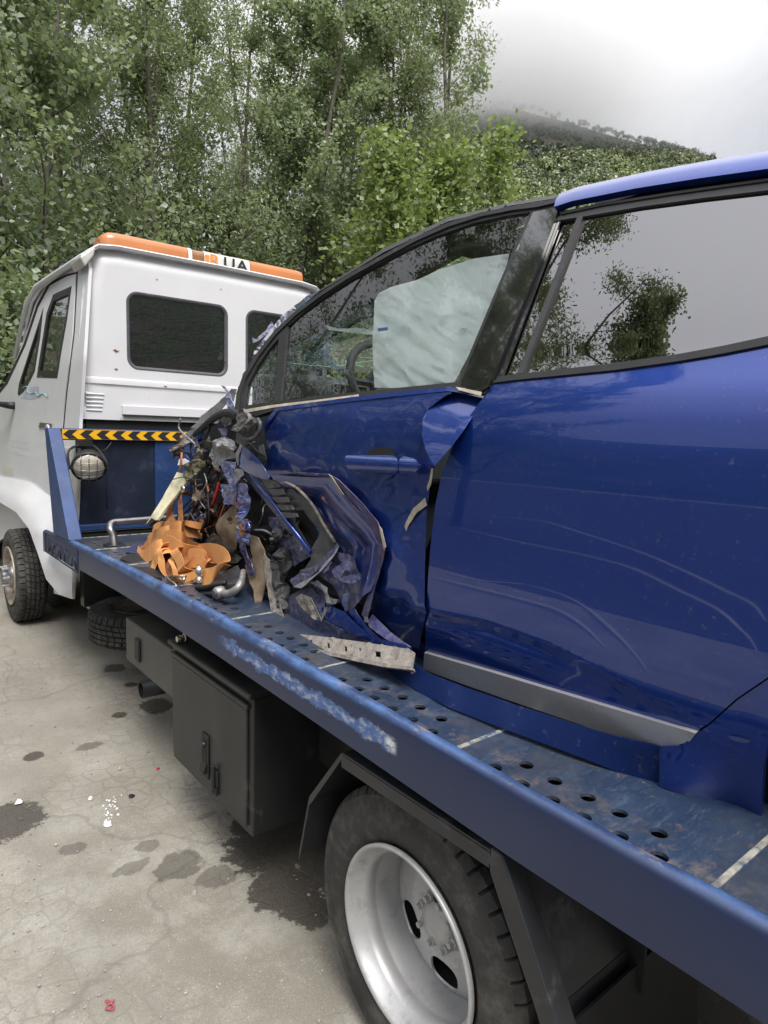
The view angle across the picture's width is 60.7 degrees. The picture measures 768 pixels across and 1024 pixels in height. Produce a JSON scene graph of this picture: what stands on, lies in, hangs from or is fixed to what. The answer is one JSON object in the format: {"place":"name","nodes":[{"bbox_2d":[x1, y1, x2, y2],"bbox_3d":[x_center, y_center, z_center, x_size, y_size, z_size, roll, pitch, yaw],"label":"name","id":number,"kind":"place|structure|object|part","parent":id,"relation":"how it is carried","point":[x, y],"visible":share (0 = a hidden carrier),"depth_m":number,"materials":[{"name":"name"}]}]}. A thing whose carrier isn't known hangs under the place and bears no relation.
{"place":"outdoors","nodes":[
{"label":"outdoors","id":0,"kind":"place"},
{"bbox_2d":[104,999,114,1010],"bbox_3d":[-0.769,1.381,1.840,0.027,0.007,0.043,-1,7,-22],"label":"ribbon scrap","id":1,"kind":"object","parent":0,"point":[110,1002],"visible":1,"depth_m":1.84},
{"bbox_2d":[0,559,762,1023],"bbox_3d":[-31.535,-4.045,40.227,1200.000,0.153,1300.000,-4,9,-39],"label":"ground","id":2,"kind":"structure","parent":0,"point":[164,861],"depth_m":2.37,"materials":[{"name":"concrete"}]},
{"bbox_2d":[0,253,44,387],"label":"poplar shrub","id":3,"kind":"object","parent":2,"relation":"on","point":[7,342],"visible":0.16,"depth_m":7.24,"materials":[{"name":"green plant"}]},
{"bbox_2d":[0,179,72,378],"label":"poplar shrub","id":4,"kind":"object","parent":2,"relation":"on","point":[16,257],"visible":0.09,"depth_m":7.93,"materials":[{"name":"green plant"}]},
{"bbox_2d":[6,222,92,278],"bbox_3d":[-5.530,-2.571,11.066,4.370,5.376,4.670,-2,8,-31],"label":"poplar shrub","id":5,"kind":"object","parent":2,"relation":"on","point":[86,244],"depth_m":10.70,"materials":[{"name":"green plant"}]},
{"bbox_2d":[9,1,95,237],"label":"poplar tree","id":6,"kind":"object","parent":2,"relation":"on","point":[16,179],"visible":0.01,"depth_m":14.13,"materials":[{"name":"green plant"}]},
{"bbox_2d":[0,0,208,379],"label":"poplar tree","id":7,"kind":"object","parent":2,"relation":"on","point":[46,86],"visible":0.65,"depth_m":8.35,"materials":[{"name":"green plant"}]},
{"bbox_2d":[103,820,111,826],"bbox_3d":[-1.120,1.261,2.663,0.033,0.019,0.028,3,7,12],"label":"stone","id":8,"kind":"object","parent":2,"relation":"on","point":[107,823],"visible":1,"depth_m":2.66,"materials":[{"name":"white stone"}]},
{"bbox_2d":[0,0,220,251],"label":"willow tree","id":9,"kind":"object","parent":2,"relation":"on","point":[59,160],"visible":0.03,"depth_m":12.18,"materials":[{"name":"green plant"}]},
{"bbox_2d":[102,795,121,819],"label":"rubble crumbs","id":10,"kind":"object","parent":2,"relation":"on","point":[111,806],"visible":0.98,"depth_m":2.78,"materials":[{"name":"white stone"}]},
{"bbox_2d":[8,126,290,262],"bbox_3d":[-4.401,-3.777,13.310,6.337,7.296,5.931,-1,7,-18],"label":"poplar shrub","id":11,"kind":"object","parent":2,"relation":"on","point":[202,243],"visible":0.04,"depth_m":12.39,"materials":[{"name":"green plant"}]},
{"bbox_2d":[64,0,236,232],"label":"poplar tree","id":12,"kind":"object","parent":2,"relation":"on","point":[211,84],"visible":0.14,"depth_m":12.87,"materials":[{"name":"green plant"}]},
{"bbox_2d":[0,0,312,280],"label":"willow tree","id":13,"kind":"object","parent":2,"relation":"on","point":[157,67],"visible":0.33,"depth_m":10.96,"materials":[{"name":"green plant"}]},
{"bbox_2d":[1,624,328,1022],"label":"grit","id":14,"kind":"object","parent":2,"relation":"on","point":[185,993],"visible":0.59,"depth_m":2.12,"materials":[{"name":"gravel"}]},
{"bbox_2d":[17,0,317,268],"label":"willow tree","id":15,"kind":"object","parent":2,"relation":"on","point":[252,44],"visible":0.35,"depth_m":11.09,"materials":[{"name":"green plant"}]},
{"bbox_2d":[190,890,196,895],"bbox_3d":[-0.665,1.325,2.292,0.028,0.013,0.020,6,8,31],"label":"stone","id":16,"kind":"object","parent":2,"relation":"on","point":[193,892],"visible":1,"depth_m":2.29,"materials":[{"name":"beige stone"}]},
{"bbox_2d":[191,230,342,376],"bbox_3d":[-2.614,-3.191,13.711,5.337,6.144,4.994,2,7,7],"label":"poplar shrub","id":17,"kind":"object","parent":2,"relation":"on","point":[318,283],"depth_m":13.23,"materials":[{"name":"green plant"}]},
{"bbox_2d":[179,0,384,279],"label":"willow tree","id":18,"kind":"object","parent":2,"relation":"on","point":[227,126],"visible":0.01,"depth_m":16.42,"materials":[{"name":"green plant"}]},
{"bbox_2d":[179,0,396,359],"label":"poplar tree","id":19,"kind":"object","parent":2,"relation":"on","point":[331,73],"visible":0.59,"depth_m":11.59,"materials":[{"name":"green plant"}]},
{"bbox_2d":[170,0,420,374],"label":"willow tree","id":20,"kind":"object","parent":2,"relation":"on","point":[210,51],"visible":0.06,"depth_m":14.95,"materials":[{"name":"green plant"}]},
{"bbox_2d":[209,0,412,377],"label":"poplar tree","id":21,"kind":"object","parent":2,"relation":"on","point":[374,41],"visible":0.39,"depth_m":12.04,"materials":[{"name":"green plant"}]},
{"bbox_2d":[281,193,426,377],"bbox_3d":[-0.119,-3.246,13.275,5.307,6.528,5.670,-3,8,-34],"label":"poplar shrub","id":22,"kind":"object","parent":2,"relation":"on","point":[328,279],"visible":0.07,"depth_m":12.21,"materials":[{"name":"green plant"}]},
{"bbox_2d":[269,0,452,377],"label":"willow tree","id":23,"kind":"object","parent":2,"relation":"on","point":[412,131],"visible":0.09,"depth_m":13.31,"materials":[{"name":"green plant"}]},
{"bbox_2d":[304,111,449,378],"bbox_3d":[-0.081,-2.907,10.681,3.050,6.503,2.762,-4,9,-39],"label":"young poplar tree","id":24,"kind":"object","parent":2,"relation":"on","point":[390,166],"visible":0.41,"depth_m":10.12,"materials":[{"name":"green plant"}]},
{"bbox_2d":[0,232,767,1023],"bbox_3d":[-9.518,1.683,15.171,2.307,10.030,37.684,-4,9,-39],"label":"tow truck","id":25,"kind":"object","parent":2,"relation":"on","point":[476,870],"visible":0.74,"depth_m":1.83,"materials":[{"name":"blue metal"}]},
{"bbox_2d":[125,541,143,553],"bbox_3d":[-1.365,0.200,3.645,0.110,0.009,0.421,0,7,-15],"label":"plastic scrap","id":26,"kind":"object","parent":25,"relation":"on","point":[132,549],"visible":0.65,"depth_m":3.62,"materials":[{"name":"blue plastic"}]},
{"bbox_2d":[120,547,161,578],"bbox_3d":[-1.188,0.251,3.272,0.173,0.013,0.843,-3,8,-36],"label":"plastic scrap","id":27,"kind":"object","parent":25,"relation":"on","point":[130,557],"visible":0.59,"depth_m":3.14,"materials":[{"name":"black plastic"}]},
{"bbox_2d":[137,492,230,586],"bbox_3d":[-0.967,0.156,3.192,0.318,0.481,1.272,-3,8,-32],"label":"tie down strap","id":28,"kind":"object","parent":25,"relation":"hanging from","point":[172,551],"visible":0.89,"depth_m":3.00,"materials":[{"name":"fabric"}]},
{"bbox_2d":[194,565,245,598],"bbox_3d":[-0.639,0.290,2.642,0.169,0.153,0.373,-3,8,-32],"label":"suspension arm","id":29,"kind":"object","parent":25,"relation":"on","point":[229,583],"visible":0.97,"depth_m":2.58},
{"bbox_2d":[195,566,203,582],"bbox_3d":[-0.762,0.257,2.711,0.036,0.070,0.035,-4,9,-39],"label":"ball stud","id":30,"kind":"object","parent":29,"relation":"on","point":[199,570],"visible":1,"depth_m":2.70,"materials":[{"name":"silver metal"}]},
{"bbox_2d":[146,151,767,815],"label":"wrecked car","id":31,"kind":"object","parent":25,"relation":"on","point":[544,519],"visible":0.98,"depth_m":1.53,"materials":[{"name":"blue paint"}]},
{"bbox_3d":[-0.146,-0.297,2.276,0.370,1.305,1.557,-4,9,-39],"label":"front door","id":32,"kind":"part","parent":31,"relation":"part of","materials":[{"name":"blue paint"}]},
{"bbox_3d":[0.515,-0.092,1.474,0.261,1.261,1.107,-4,9,-39],"label":"rear door","id":33,"kind":"part","parent":31,"relation":"part of","materials":[{"name":"blue paint"}]},
{"bbox_2d":[291,0,523,372],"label":"willow tree","id":34,"kind":"object","parent":2,"relation":"on","point":[417,28],"visible":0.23,"depth_m":12.76,"materials":[{"name":"green plant"}]},
{"bbox_2d":[328,0,499,244],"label":"poplar tree","id":35,"kind":"object","parent":2,"relation":"on","point":[453,25],"visible":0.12,"depth_m":13.69,"materials":[{"name":"green plant"}]},
{"bbox_2d":[371,122,494,337],"bbox_3d":[0.897,-3.156,11.483,3.217,6.859,2.913,5,7,26],"label":"young poplar tree","id":36,"kind":"object","parent":2,"relation":"on","point":[450,180],"visible":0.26,"depth_m":11.15,"materials":[{"name":"green plant"}]},
{"bbox_2d":[352,187,527,382],"bbox_3d":[1.234,-2.524,10.972,4.682,5.760,5.003,7,8,37],"label":"poplar shrub","id":37,"kind":"object","parent":2,"relation":"on","point":[462,258],"visible":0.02,"depth_m":9.92,"materials":[{"name":"green plant"}]},
{"bbox_2d":[464,107,536,226],"bbox_3d":[1.994,-3.078,10.971,1.834,6.905,1.665,3,7,10],"label":"young poplar tree","id":38,"kind":"object","parent":2,"relation":"on","point":[496,152],"visible":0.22,"depth_m":10.72,"materials":[{"name":"green plant"}]},
{"bbox_2d":[0,0,767,248],"label":"sky","id":39,"kind":"structure","parent":0,"point":[690,74],"materials":[{"name":"white"}]},
{"bbox_2d":[216,109,665,281],"bbox_3d":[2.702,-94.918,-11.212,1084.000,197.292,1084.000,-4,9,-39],"label":"hill","id":40,"kind":"structure","parent":0,"point":[588,135],"depth_m":372.33,"materials":[{"name":"green plant"}]},
{"bbox_2d":[353,98,722,234],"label":"hillside forest","id":41,"kind":"object","parent":40,"relation":"on","point":[600,161],"visible":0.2,"depth_m":317.53,"materials":[{"name":"green plant"}]}
]}

